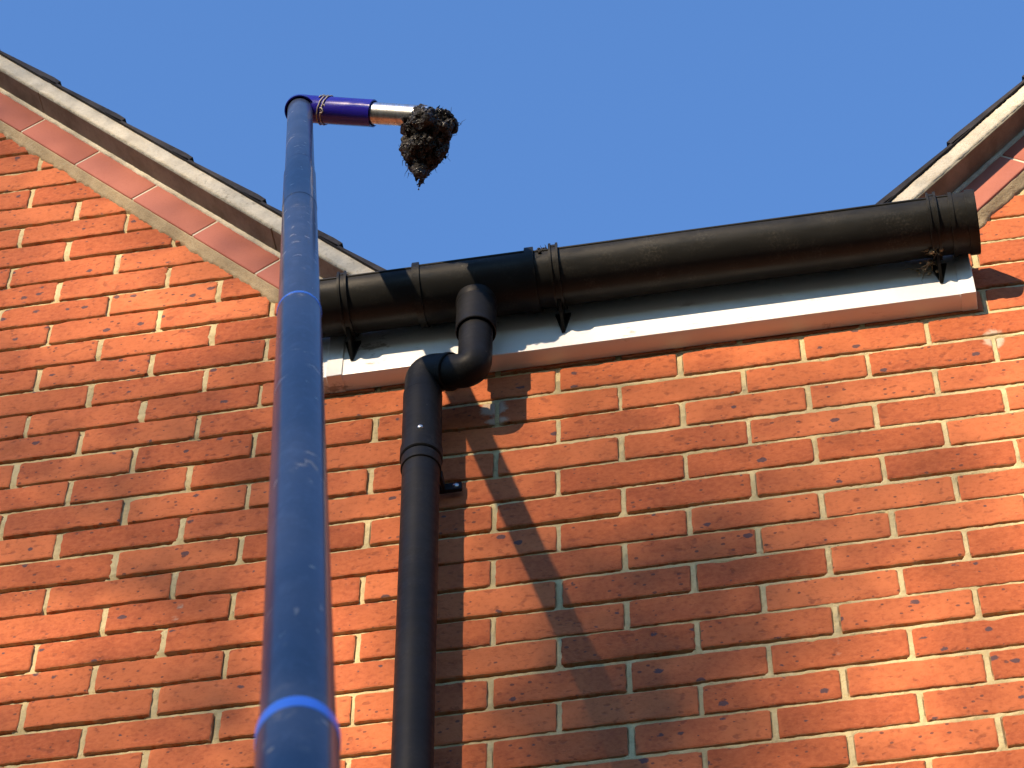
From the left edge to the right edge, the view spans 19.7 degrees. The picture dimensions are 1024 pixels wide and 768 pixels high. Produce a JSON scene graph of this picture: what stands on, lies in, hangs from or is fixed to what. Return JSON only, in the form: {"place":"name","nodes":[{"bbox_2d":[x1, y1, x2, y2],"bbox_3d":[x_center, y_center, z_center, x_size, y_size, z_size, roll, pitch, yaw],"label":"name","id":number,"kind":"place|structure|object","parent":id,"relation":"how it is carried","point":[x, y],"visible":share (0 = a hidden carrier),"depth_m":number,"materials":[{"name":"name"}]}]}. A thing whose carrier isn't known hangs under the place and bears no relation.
{"place":"outdoors","nodes":[
{"label":"outdoors","id":0,"kind":"place"},
{"bbox_2d":[0,0,1023,269],"label":"sky","id":1,"kind":"structure","parent":0,"point":[587,121],"materials":[{"name":"blue"}]},
{"label":"ground","id":2,"kind":"structure","parent":0,"visible":0},
{"bbox_2d":[254,94,430,767],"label":"gutter cleaning pole","id":3,"kind":"object","parent":2,"relation":"on","point":[297,726],"visible":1,"depth_m":2.60,"materials":[{"name":"blue"}]},
{"bbox_2d":[398,103,465,189],"bbox_3d":[-0.159,-0.442,5.375,0.111,0.133,0.131,20,-56,-14],"label":"debris clump","id":4,"kind":"object","parent":3,"relation":"attached to","point":[427,134],"visible":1,"depth_m":5.35,"materials":[{"name":"black"}]},
{"bbox_2d":[0,50,1023,767],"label":"brick house","id":5,"kind":"structure","parent":2,"relation":"on","point":[776,522],"depth_m":5.11,"materials":[{"name":"brick"}]},
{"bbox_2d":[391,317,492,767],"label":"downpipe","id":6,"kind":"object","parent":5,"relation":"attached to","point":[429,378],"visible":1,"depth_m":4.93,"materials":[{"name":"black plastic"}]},
{"bbox_2d":[319,189,980,360],"bbox_3d":[0.224,-0.179,5.394,1.267,0.163,0.132,-7,-54,6],"label":"rain gutter","id":7,"kind":"object","parent":5,"relation":"attached to","point":[491,288],"visible":0.94,"depth_m":5.40,"materials":[{"name":"black plastic"}]},
{"bbox_2d":[537,245,546,253],"bbox_3d":[0.051,-0.246,5.438,0.035,0.026,0.018,-7,-54,6],"label":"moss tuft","id":8,"kind":"object","parent":7,"relation":"on","point":[539,252],"visible":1,"depth_m":5.44,"materials":[{"name":"black"}]},
{"bbox_2d":[903,257,937,278],"bbox_3d":[0.751,-0.206,5.379,0.068,0.054,0.043,-33,-61,22],"label":"straw wisp","id":9,"kind":"object","parent":7,"relation":"attached to","point":[928,263],"visible":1,"depth_m":5.37,"materials":[{"name":"brown"}]},
{"bbox_2d":[922,248,942,255],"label":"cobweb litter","id":10,"kind":"object","parent":7,"relation":"on","point":[931,251],"visible":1,"depth_m":5.35,"materials":[{"name":"brown plant"}]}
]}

